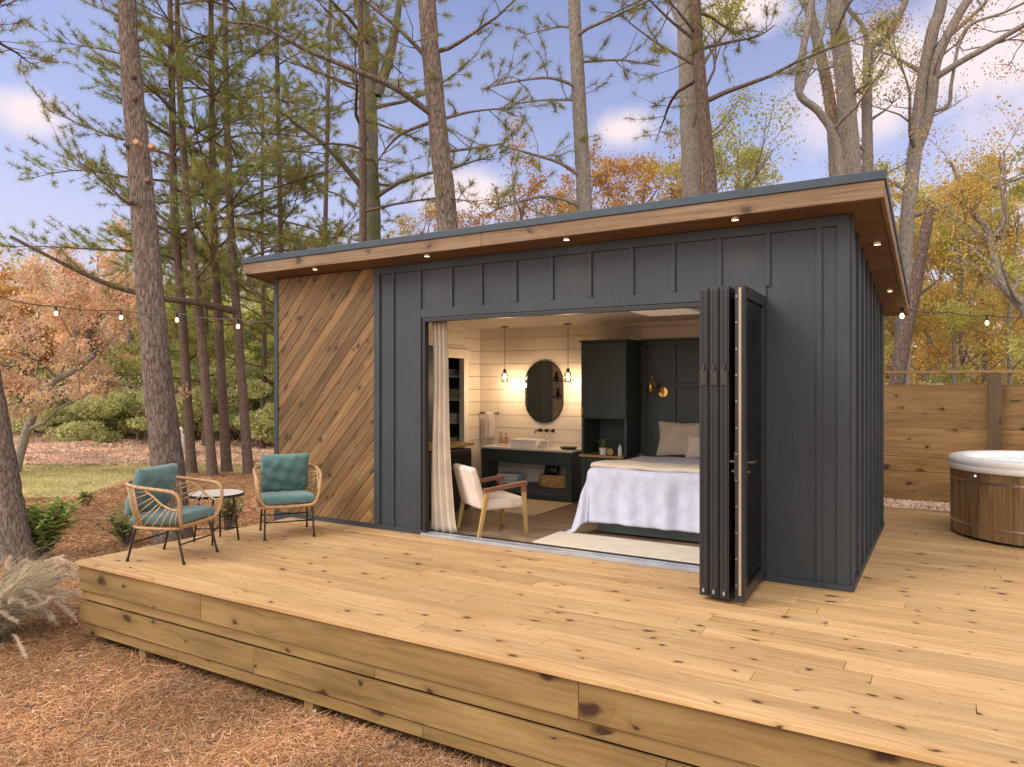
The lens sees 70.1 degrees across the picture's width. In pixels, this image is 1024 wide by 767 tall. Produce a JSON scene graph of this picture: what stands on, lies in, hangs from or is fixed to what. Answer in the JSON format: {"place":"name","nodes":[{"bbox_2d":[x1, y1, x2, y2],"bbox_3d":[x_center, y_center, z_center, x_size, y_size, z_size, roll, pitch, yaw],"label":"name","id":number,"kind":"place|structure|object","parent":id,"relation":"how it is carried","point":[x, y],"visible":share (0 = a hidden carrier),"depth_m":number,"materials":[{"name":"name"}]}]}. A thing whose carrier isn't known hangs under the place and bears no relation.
{"place":"outdoors","nodes":[
{"label":"outdoors","id":0,"kind":"place"},
{"bbox_2d":[0,422,1007,766],"bbox_3d":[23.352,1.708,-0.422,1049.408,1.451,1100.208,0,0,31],"label":"ground","id":1,"kind":"structure","parent":0,"point":[480,760],"depth_m":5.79,"materials":[{"name":"brown plant"}]},
{"bbox_2d":[0,0,71,566],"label":"pine tree","id":2,"kind":"object","parent":1,"relation":"on","point":[15,530],"visible":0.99,"depth_m":9.53,"materials":[{"name":"brown plant"}]},
{"bbox_2d":[0,256,80,401],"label":"broadleaf tree","id":3,"kind":"object","parent":1,"relation":"on","point":[4,290],"visible":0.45,"depth_m":30.46,"materials":[{"name":"orange plant"}]},
{"bbox_2d":[0,539,82,659],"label":"plumed grass","id":4,"kind":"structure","parent":1,"relation":"on","point":[17,595],"depth_m":6.60,"materials":[{"name":"beige plant"}]},
{"bbox_2d":[0,261,96,431],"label":"broadleaf tree","id":5,"kind":"object","parent":1,"relation":"on","point":[43,358],"visible":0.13,"depth_m":32.90,"materials":[{"name":"orange plant"}]},
{"bbox_2d":[25,496,82,558],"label":"shrub","id":6,"kind":"object","parent":1,"relation":"on","point":[45,533],"visible":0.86,"depth_m":9.94,"materials":[{"name":"green plant"}]},
{"bbox_2d":[6,274,110,401],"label":"broadleaf tree","id":7,"kind":"object","parent":1,"relation":"on","point":[52,349],"visible":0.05,"depth_m":34.91,"materials":[{"name":"orange plant"}]},
{"bbox_2d":[3,374,136,433],"bbox_3d":[-19.358,0.877,33.319,10.148,2.890,6.674,0,0,-4],"label":"bush","id":8,"kind":"object","parent":1,"relation":"on","point":[17,402],"visible":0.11,"depth_m":31.47,"materials":[{"name":"green plant"}]},
{"bbox_2d":[18,377,131,437],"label":"bush","id":9,"kind":"object","parent":1,"relation":"on","point":[62,414],"visible":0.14,"depth_m":30.93,"materials":[{"name":"green plant"}]},
{"bbox_2d":[10,387,183,441],"bbox_3d":[-16.858,1.247,31.576,6.545,2.278,7.472,0,0,0],"label":"bush","id":10,"kind":"object","parent":1,"relation":"on","point":[79,422],"visible":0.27,"depth_m":29.26,"materials":[{"name":"green plant"}]},
{"bbox_2d":[0,249,199,472],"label":"broadleaf tree","id":11,"kind":"object","parent":1,"relation":"on","point":[77,293],"visible":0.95,"depth_m":18.96,"materials":[{"name":"orange plant"}]},
{"bbox_2d":[39,237,169,419],"bbox_3d":[-18.938,-1.999,33.409,5.468,8.858,7.373,0,0,-34],"label":"broadleaf tree","id":12,"kind":"object","parent":1,"relation":"on","point":[88,331],"visible":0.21,"depth_m":32.56,"materials":[{"name":"orange plant"}]},
{"bbox_2d":[94,215,137,383],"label":"broadleaf tree","id":13,"kind":"object","parent":1,"relation":"on","point":[102,263],"visible":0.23,"depth_m":33.75,"materials":[{"name":"orange plant"}]},
{"bbox_2d":[94,502,149,546],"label":"shrub","id":14,"kind":"object","parent":1,"relation":"on","point":[119,530],"visible":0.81,"depth_m":10.53,"materials":[{"name":"green plant"}]},
{"bbox_2d":[12,425,273,465],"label":"bank leaf litter","id":15,"kind":"object","parent":1,"relation":"on","point":[39,449],"visible":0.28,"depth_m":24.79,"materials":[{"name":"brown plant"}]},
{"bbox_2d":[20,450,271,500],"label":"lawn grass","id":16,"kind":"structure","parent":1,"relation":"on","point":[81,477],"depth_m":18.22,"materials":[{"name":"plant"}]},
{"bbox_2d":[115,368,181,431],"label":"bush","id":17,"kind":"object","parent":1,"relation":"on","point":[135,379],"visible":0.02,"depth_m":31.19,"materials":[{"name":"green plant"}]},
{"bbox_2d":[0,0,297,473],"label":"pine tree","id":18,"kind":"object","parent":1,"relation":"on","point":[189,435],"visible":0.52,"depth_m":18.28,"materials":[{"name":"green plant"}]},
{"bbox_2d":[68,388,237,442],"bbox_3d":[-14.604,1.267,29.772,5.990,2.304,5.322,0,0,-33],"label":"bush","id":19,"kind":"object","parent":1,"relation":"on","point":[115,403],"visible":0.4,"depth_m":27.91,"materials":[{"name":"green plant"}]},
{"bbox_2d":[90,252,215,376],"bbox_3d":[-18.528,-2.193,38.486,6.622,9.041,6.485,0,0,-20],"label":"broadleaf tree","id":20,"kind":"object","parent":1,"relation":"on","point":[118,338],"visible":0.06,"depth_m":36.93,"materials":[{"name":"orange plant"}]},
{"bbox_2d":[32,130,274,445],"bbox_3d":[-11.199,-3.472,27.178,8.850,11.851,8.481,0,0,5],"label":"pine tree","id":21,"kind":"object","parent":1,"relation":"on","point":[176,355],"visible":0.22,"depth_m":26.55,"materials":[{"name":"green plant"}]},
{"bbox_2d":[114,0,193,544],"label":"pine tree","id":22,"kind":"object","parent":1,"relation":"on","point":[163,426],"visible":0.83,"depth_m":10.46,"materials":[{"name":"brown plant"}]},
{"bbox_2d":[0,297,273,328],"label":"string lights","id":23,"kind":"object","parent":22,"relation":"hanging from","point":[121,318],"visible":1,"depth_m":9.83,"materials":[{"name":"brown"}]},
{"bbox_2d":[119,273,231,370],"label":"broadleaf tree","id":24,"kind":"object","parent":1,"relation":"on","point":[176,345],"visible":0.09,"depth_m":33.37,"materials":[{"name":"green plant"}]},
{"bbox_2d":[114,361,236,439],"bbox_3d":[-12.878,0.733,29.934,7.546,3.309,5.010,0,0,31],"label":"bush","id":25,"kind":"object","parent":1,"relation":"on","point":[177,381],"visible":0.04,"depth_m":28.09,"materials":[{"name":"green plant"}]},
{"bbox_2d":[23,0,333,475],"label":"pine tree","id":26,"kind":"object","parent":1,"relation":"on","point":[210,447],"visible":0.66,"depth_m":18.16,"materials":[{"name":"green plant"}]},
{"bbox_2d":[9,0,358,474],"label":"pine tree","id":27,"kind":"object","parent":1,"relation":"on","point":[234,310],"visible":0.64,"depth_m":18.51,"materials":[{"name":"green plant"}]},
{"bbox_2d":[136,360,248,440],"bbox_3d":[-11.003,0.708,29.255,7.259,3.248,5.228,0,0,-15],"label":"bush","id":28,"kind":"object","parent":1,"relation":"on","point":[235,435],"visible":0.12,"depth_m":28.13,"materials":[{"name":"green plant"}]},
{"bbox_2d":[9,511,403,760],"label":"fallen twigs","id":29,"kind":"object","parent":1,"relation":"on","point":[152,693],"visible":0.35,"depth_m":4.96,"materials":[{"name":"brown wood"}]},
{"bbox_2d":[75,0,347,472],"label":"pine tree","id":30,"kind":"object","parent":1,"relation":"on","point":[225,456],"visible":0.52,"depth_m":19.28,"materials":[{"name":"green plant"}]},
{"bbox_2d":[169,277,271,367],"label":"broadleaf tree","id":31,"kind":"object","parent":1,"relation":"on","point":[244,301],"visible":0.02,"depth_m":36.04,"materials":[{"name":"green plant"}]},
{"bbox_2d":[176,354,273,439],"bbox_3d":[-8.766,0.661,28.154,6.849,3.504,6.704,0,0,45],"label":"bush","id":32,"kind":"object","parent":1,"relation":"on","point":[266,386],"visible":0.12,"depth_m":25.80,"materials":[{"name":"green plant"}]},
{"bbox_2d":[179,366,273,446],"bbox_3d":[-9.290,0.826,26.951,6.173,3.151,3.914,0,0,31],"label":"bush","id":33,"kind":"object","parent":1,"relation":"on","point":[258,419],"visible":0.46,"depth_m":26.05,"materials":[{"name":"green plant"}]},
{"bbox_2d":[217,497,245,530],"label":"shrub","id":34,"kind":"object","parent":1,"relation":"on","point":[228,513],"visible":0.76,"depth_m":11.51,"materials":[{"name":"green plant"}]},
{"bbox_2d":[191,280,273,365],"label":"broadleaf tree","id":35,"kind":"object","parent":1,"relation":"on","point":[249,352],"visible":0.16,"depth_m":32.49,"materials":[{"name":"green plant"}]},
{"bbox_2d":[133,71,334,448],"bbox_3d":[-9.182,-4.436,25.982,6.225,13.905,8.233,0,0,-1],"label":"pine tree","id":36,"kind":"object","parent":1,"relation":"on","point":[247,236],"visible":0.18,"depth_m":25.21,"materials":[{"name":"green plant"}]},
{"bbox_2d":[229,288,273,365],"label":"broadleaf tree","id":37,"kind":"object","parent":1,"relation":"on","point":[268,335],"visible":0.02,"depth_m":32.59,"materials":[{"name":"green plant"}]},
{"bbox_2d":[114,0,402,304],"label":"pine tree","id":38,"kind":"object","parent":1,"relation":"on","point":[283,221],"visible":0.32,"depth_m":19.88,"materials":[{"name":"green plant"}]},
{"bbox_2d":[161,0,407,307],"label":"pine tree","id":39,"kind":"object","parent":1,"relation":"on","point":[333,48],"visible":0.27,"depth_m":23.22,"materials":[{"name":"green plant"}]},
{"bbox_2d":[177,0,550,230],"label":"pine tree","id":40,"kind":"object","parent":1,"relation":"on","point":[429,50],"visible":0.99,"depth_m":11.46,"materials":[{"name":"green plant"}]},
{"bbox_2d":[211,0,516,241],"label":"pine tree","id":41,"kind":"object","parent":1,"relation":"on","point":[363,166],"visible":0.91,"depth_m":12.45,"materials":[{"name":"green plant"}]},
{"bbox_2d":[245,0,526,240],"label":"pine tree","id":42,"kind":"object","parent":1,"relation":"on","point":[376,89],"visible":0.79,"depth_m":14.01,"materials":[{"name":"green plant"}]},
{"bbox_2d":[387,197,463,237],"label":"broadleaf tree","id":43,"kind":"object","parent":1,"relation":"on","point":[406,219],"visible":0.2,"depth_m":26.57,"materials":[{"name":"orange plant"}]},
{"bbox_2d":[418,206,488,231],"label":"broadleaf tree","id":44,"kind":"object","parent":1,"relation":"on","point":[459,221],"visible":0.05,"depth_m":21.62,"materials":[{"name":"orange plant"}]},
{"bbox_2d":[0,224,1023,384],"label":"distant woods","id":45,"kind":"object","parent":1,"relation":"on","point":[17,270],"visible":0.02,"depth_m":53.70,"materials":[{"name":"orange plant"}]},
{"bbox_2d":[457,109,612,227],"bbox_3d":[0.436,-1.967,19.154,3.988,8.884,5.188,0,0,-8],"label":"broadleaf tree","id":46,"kind":"object","parent":1,"relation":"on","point":[521,210],"visible":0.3,"depth_m":18.75,"materials":[{"name":"orange plant"}]},
{"bbox_2d":[75,506,1023,766],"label":"wooden deck","id":47,"kind":"structure","parent":1,"relation":"on","point":[931,584],"depth_m":4.80,"materials":[{"name":"brown wood"}]},
{"bbox_2d":[125,463,223,564],"bbox_3d":[-3.154,1.182,6.748,0.674,0.836,0.688,0,0,12],"label":"rattan chair","id":48,"kind":"object","parent":47,"relation":"on","point":[150,489],"visible":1,"depth_m":6.60,"materials":[{"name":"teal fabric"}]},
{"bbox_2d":[188,489,243,545],"bbox_3d":[-3.002,1.355,7.414,0.532,0.493,0.532,0,0,31],"label":"side table","id":49,"kind":"object","parent":47,"relation":"on","point":[228,493],"visible":0.85,"depth_m":7.38,"materials":[{"name":"stone"}]},
{"bbox_2d":[253,453,322,540],"bbox_3d":[-2.415,1.182,7.816,0.688,0.836,0.674,0,0,-23],"label":"rattan chair","id":50,"kind":"object","parent":47,"relation":"on","point":[286,477],"visible":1,"depth_m":7.87,"materials":[{"name":"teal fabric"}]},
{"bbox_2d":[947,450,1023,547],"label":"hot tub","id":51,"kind":"object","parent":47,"relation":"on","point":[986,495],"visible":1,"depth_m":7.34,"materials":[{"name":"brown wood"}]},
{"bbox_2d":[242,169,909,602],"bbox_3d":[0.509,0.385,8.315,6.899,3.831,4.186,0,0,31],"label":"cabin","id":52,"kind":"object","parent":1,"relation":"on","point":[752,319],"visible":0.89,"depth_m":6.81,"materials":[{"name":"grey wood"}]},
{"bbox_2d":[431,321,456,532],"bbox_3d":[-0.722,0.445,7.716,0.340,2.240,0.071,0,0,31],"label":"curtain","id":53,"kind":"object","parent":52,"relation":"hanging from","point":[443,516],"visible":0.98,"depth_m":7.72,"materials":[{"name":"fabric"}]},
{"bbox_2d":[429,345,473,518],"bbox_3d":[-1.178,0.540,8.833,0.828,2.060,1.370,0,0,31],"label":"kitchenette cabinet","id":54,"kind":"object","parent":52,"relation":"on","point":[460,452],"visible":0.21,"depth_m":9.02,"materials":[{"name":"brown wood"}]},
{"bbox_2d":[448,362,472,436],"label":"closet shelves","id":55,"kind":"object","parent":52,"relation":"on","point":[454,403],"visible":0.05,"depth_m":11.03,"materials":[{"name":"black wood"}]},
{"bbox_2d":[453,463,527,537],"bbox_3d":[-0.246,1.215,7.769,0.635,0.714,0.620,0,0,-26],"label":"armchair","id":56,"kind":"object","parent":52,"relation":"on","point":[471,492],"visible":1,"depth_m":7.60,"materials":[{"name":"beige fabric"}]},
{"bbox_2d":[468,499,572,515],"bbox_3d":[-0.083,1.562,9.441,1.440,0.012,1.000,0,0,31],"label":"bath rug","id":57,"kind":"object","parent":52,"relation":"on","point":[536,507],"visible":0.45,"depth_m":9.16,"materials":[{"name":"fabric"}]},
{"bbox_2d":[480,444,581,502],"bbox_3d":[0.273,1.228,10.146,1.455,0.685,0.415,0,0,31],"label":"vanity","id":58,"kind":"object","parent":52,"relation":"on","point":[492,455],"visible":0.77,"depth_m":9.90,"materials":[{"name":"wood"}]},
{"bbox_2d":[511,438,544,447],"bbox_3d":[0.224,0.829,10.167,0.400,0.110,0.260,0,0,31],"label":"wash basin","id":59,"kind":"object","parent":58,"relation":"on","point":[526,442],"visible":0.82,"depth_m":10.06,"materials":[{"name":"ceramic"}]},
{"bbox_2d":[539,473,565,487],"bbox_3d":[0.582,1.317,9.928,0.441,0.164,0.261,0,0,31],"label":"storage basket","id":60,"kind":"object","parent":58,"relation":"on","point":[554,481],"visible":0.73,"depth_m":9.81,"materials":[{"name":"brown wicker"}]},
{"bbox_2d":[525,360,563,422],"bbox_3d":[0.450,0.115,10.272,0.610,0.880,0.022,0,0,31],"label":"mirror","id":61,"kind":"object","parent":52,"relation":"attached to","point":[544,391],"visible":1,"depth_m":10.26,"materials":[{"name":"black mirror"}]},
{"bbox_2d":[579,339,641,491],"bbox_3d":[1.280,0.507,9.463,0.655,2.125,0.540,0,0,31],"label":"wardrobe","id":62,"kind":"object","parent":52,"relation":"on","point":[611,389],"visible":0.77,"depth_m":9.30,"materials":[{"name":"black wood"}]},
{"bbox_2d":[532,531,698,563],"bbox_3d":[1.211,1.562,6.933,2.000,0.012,0.600,0,0,31],"label":"runner rug","id":63,"kind":"object","parent":52,"relation":"on","point":[672,552],"visible":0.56,"depth_m":6.97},
{"bbox_2d":[598,455,698,541],"bbox_3d":[2.059,1.242,8.133,1.500,0.655,1.980,0,0,31],"label":"bed","id":64,"kind":"object","parent":52,"relation":"on","point":[657,533],"visible":0.13,"depth_m":7.39,"materials":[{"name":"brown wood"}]},
{"bbox_2d":[566,455,698,532],"bbox_3d":[1.855,1.221,7.845,2.170,0.694,1.762,0,0,31],"label":"bedspread","id":65,"kind":"object","parent":64,"relation":"on","point":[651,499],"visible":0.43,"depth_m":7.36,"materials":[{"name":"white fabric"}]},
{"bbox_2d":[590,460,698,472],"bbox_3d":[1.648,0.863,7.487,1.642,0.060,0.460,0,0,31],"label":"folded throw","id":66,"kind":"object","parent":65,"relation":"on","point":[647,466],"visible":0.62,"depth_m":7.50,"materials":[{"name":"beige fabric"}]},
{"bbox_2d":[656,421,698,454],"bbox_3d":[2.111,0.685,8.977,0.660,0.423,0.196,0,0,31],"label":"beige pillow","id":67,"kind":"object","parent":64,"relation":"on","point":[673,439],"visible":0.62,"depth_m":8.97,"materials":[{"name":"fabric"}]},
{"bbox_2d":[685,434,698,457],"bbox_3d":[2.311,0.755,8.669,0.500,0.282,0.165,0,0,31],"label":"lumbar pillow","id":68,"kind":"object","parent":64,"relation":"on","point":[692,451],"visible":0.4,"depth_m":8.71,"materials":[{"name":"fabric"}]},
{"bbox_2d":[647,375,667,397],"bbox_3d":[1.844,0.039,9.322,0.306,0.303,0.117,0,0,-30],"label":"wall sconce","id":69,"kind":"object","parent":52,"relation":"attached to","point":[662,391],"depth_m":9.32,"materials":[{"name":"gold metal"}]},
{"bbox_2d":[699,288,709,595],"bbox_3d":[1.631,0.430,5.735,0.068,2.270,0.852,0,0,32],"label":"folding door","id":70,"kind":"structure","parent":52,"relation":"in","point":[704,293],"depth_m":5.39,"materials":[{"name":"black metal"}]},
{"bbox_2d":[710,287,719,597],"bbox_3d":[1.694,0.430,5.692,0.068,2.270,0.862,0,0,32],"label":"folding door","id":71,"kind":"structure","parent":52,"relation":"in","point":[714,291],"depth_m":5.34,"materials":[{"name":"black metal"}]},
{"bbox_2d":[720,286,734,599],"bbox_3d":[1.755,0.430,5.649,0.068,2.270,0.872,0,0,31],"label":"folding door","id":72,"kind":"structure","parent":52,"relation":"in","point":[727,293],"depth_m":5.30,"materials":[{"name":"black metal"}]},
{"bbox_2d":[729,285,765,602],"bbox_3d":[1.826,0.430,5.570,0.185,2.270,0.834,0,0,29],"label":"swing door","id":73,"kind":"structure","parent":52,"relation":"in","point":[749,460],"depth_m":5.45,"materials":[{"name":"black metal"}]},
{"bbox_2d":[900,308,1022,324],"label":"string lights","id":74,"kind":"object","parent":52,"relation":"attached to","point":[902,317],"visible":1,"depth_m":9.15,"materials":[{"name":"brown"}]},
{"bbox_2d":[476,0,680,217],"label":"pine tree","id":75,"kind":"object","parent":1,"relation":"on","point":[582,173],"visible":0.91,"depth_m":12.88,"materials":[{"name":"grey plant"}]},
{"bbox_2d":[520,129,638,216],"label":"broadleaf tree","id":76,"kind":"object","parent":1,"relation":"on","point":[605,172],"visible":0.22,"depth_m":20.49,"materials":[{"name":"orange plant"}]},
{"bbox_2d":[591,123,722,207],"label":"broadleaf tree","id":77,"kind":"object","parent":1,"relation":"on","point":[642,191],"visible":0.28,"depth_m":19.84,"materials":[{"name":"orange plant"}]},
{"bbox_2d":[631,151,740,202],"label":"broadleaf tree","id":78,"kind":"object","parent":1,"relation":"on","point":[653,167],"visible":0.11,"depth_m":18.55,"materials":[{"name":"orange plant"}]},
{"bbox_2d":[654,99,785,194],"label":"broadleaf tree","id":79,"kind":"object","parent":1,"relation":"on","point":[718,156],"visible":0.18,"depth_m":16.57,"materials":[{"name":"yellow plant"}]},
{"bbox_2d":[663,0,808,196],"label":"broadleaf tree","id":80,"kind":"object","parent":1,"relation":"on","point":[691,175],"visible":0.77,"depth_m":14.04,"materials":[{"name":"grey plant"}]},
{"bbox_2d":[587,0,902,193],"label":"pine tree","id":81,"kind":"object","parent":1,"relation":"on","point":[697,54],"visible":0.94,"depth_m":11.53,"materials":[{"name":"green plant"}]},
{"bbox_2d":[762,0,909,174],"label":"broadleaf tree","id":82,"kind":"object","parent":1,"relation":"on","point":[846,104],"visible":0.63,"depth_m":12.67,"materials":[{"name":"grey plant"}]},
{"bbox_2d":[776,0,900,176],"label":"broadleaf tree","id":83,"kind":"object","parent":1,"relation":"on","point":[814,33],"visible":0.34,"depth_m":14.12,"materials":[{"name":"grey plant"}]},
{"bbox_2d":[783,0,921,175],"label":"broadleaf tree","id":84,"kind":"object","parent":1,"relation":"on","point":[815,108],"visible":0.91,"depth_m":12.15,"materials":[{"name":"grey plant"}]},
{"bbox_2d":[806,0,939,176],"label":"broadleaf tree","id":85,"kind":"object","parent":1,"relation":"on","point":[866,146],"visible":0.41,"depth_m":13.54,"materials":[{"name":"grey plant"}]},
{"bbox_2d":[884,202,938,483],"bbox_3d":[6.111,-0.561,11.343,0.884,4.646,1.369,0,0,31],"label":"dead tree","id":86,"kind":"object","parent":1,"relation":"on","point":[900,357],"visible":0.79,"depth_m":11.52,"materials":[{"name":"brown wood"}]},
{"bbox_2d":[819,0,1023,470],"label":"broadleaf tree","id":87,"kind":"object","parent":1,"relation":"on","point":[924,110],"visible":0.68,"depth_m":13.08,"materials":[{"name":"grey plant"}]},
{"bbox_2d":[884,375,982,457],"bbox_3d":[9.431,0.759,16.630,4.188,1.950,3.736,0,0,31],"label":"bush","id":88,"kind":"object","parent":1,"relation":"on","point":[928,382],"visible":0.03,"depth_m":16.34,"materials":[{"name":"green plant"}]},
{"bbox_2d":[884,176,995,382],"bbox_3d":[12.531,-2.632,23.382,3.554,8.780,5.658,0,0,-9],"label":"broadleaf tree","id":89,"kind":"object","parent":1,"relation":"on","point":[895,194],"visible":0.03,"depth_m":23.86,"materials":[{"name":"yellow plant"}]},
{"bbox_2d":[873,150,1023,384],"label":"broadleaf tree","id":90,"kind":"object","parent":1,"relation":"on","point":[947,376],"visible":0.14,"depth_m":16.57,"materials":[{"name":"yellow plant"}]},
{"bbox_2d":[896,220,1006,383],"bbox_3d":[17.054,-2.741,28.212,4.378,9.144,4.274,0,0,31],"label":"broadleaf tree","id":91,"kind":"object","parent":1,"relation":"on","point":[950,333],"visible":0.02,"depth_m":28.27,"materials":[{"name":"yellow plant"}]},
{"bbox_2d":[880,94,1023,319],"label":"broadleaf tree","id":92,"kind":"object","parent":1,"relation":"on","point":[1001,282],"visible":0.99,"depth_m":9.36,"materials":[{"name":"yellow plant"}]},
{"bbox_2d":[884,370,1023,501],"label":"privacy fence","id":93,"kind":"object","parent":1,"relation":"on","point":[1001,409],"visible":0.26,"depth_m":9.89,"materials":[{"name":"brown wood"}]},
{"bbox_2d":[884,159,1023,443],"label":"broadleaf tree","id":94,"kind":"object","parent":1,"relation":"on","point":[933,349],"visible":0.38,"depth_m":15.70,"materials":[{"name":"yellow plant"}]},
{"bbox_2d":[884,170,1023,382],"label":"broadleaf tree","id":95,"kind":"object","parent":1,"relation":"on","point":[928,365],"visible":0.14,"depth_m":19.33,"materials":[{"name":"yellow plant"}]},
{"bbox_2d":[912,151,1023,384],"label":"broadleaf tree","id":96,"kind":"object","parent":1,"relation":"on","point":[966,281],"visible":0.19,"depth_m":18.79,"materials":[{"name":"yellow plant"}]},
{"bbox_2d":[915,196,1023,383],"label":"broadleaf tree","id":97,"kind":"object","parent":1,"relation":"on","point":[962,360],"visible":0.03,"depth_m":23.98,"materials":[{"name":"yellow plant"}]},
{"bbox_2d":[918,139,1023,430],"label":"broadleaf tree","id":98,"kind":"object","parent":1,"relation":"on","point":[954,320],"visible":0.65,"depth_m":14.98,"materials":[{"name":"yellow plant"}]},
{"bbox_2d":[954,190,1023,382],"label":"broadleaf tree","id":99,"kind":"object","parent":1,"relation":"on","point":[995,315],"visible":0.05,"depth_m":31.00,"materials":[{"name":"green plant"}]},
{"bbox_2d":[968,162,1023,375],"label":"broadleaf tree","id":100,"kind":"object","parent":1,"relation":"on","point":[1004,315],"visible":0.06,"depth_m":26.20,"materials":[{"name":"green plant"}]},
{"bbox_2d":[0,0,1023,376],"label":"sky","id":101,"kind":"structure","parent":0,"point":[20,204],"materials":[{"name":"blue"}]},
{"bbox_2d":[100,520,1018,748],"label":"deck needles","id":102,"kind":"object","parent":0,"point":[607,591],"visible":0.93,"depth_m":5.50,"materials":[{"name":"brown plant"}]},
{"bbox_2d":[884,497,949,510],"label":"gravel","id":103,"kind":"structure","parent":0,"point":[922,504],"depth_m":9.67,"materials":[{"name":"brown gravel"}]},
{"bbox_3d":[-0.336,0.430,10.712,0.298,0.018,0.078,0,0,31],"label":"towel bar","id":104,"kind":"object","parent":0,"visible":0},
{"bbox_2d":[485,412,494,437],"bbox_3d":[-0.325,0.604,10.663,0.161,0.372,0.040,0,0,31],"label":"hand towel","id":105,"kind":"object","parent":104,"relation":"hanging from","point":[489,424],"visible":1,"depth_m":10.64,"materials":[{"name":"white fabric"}]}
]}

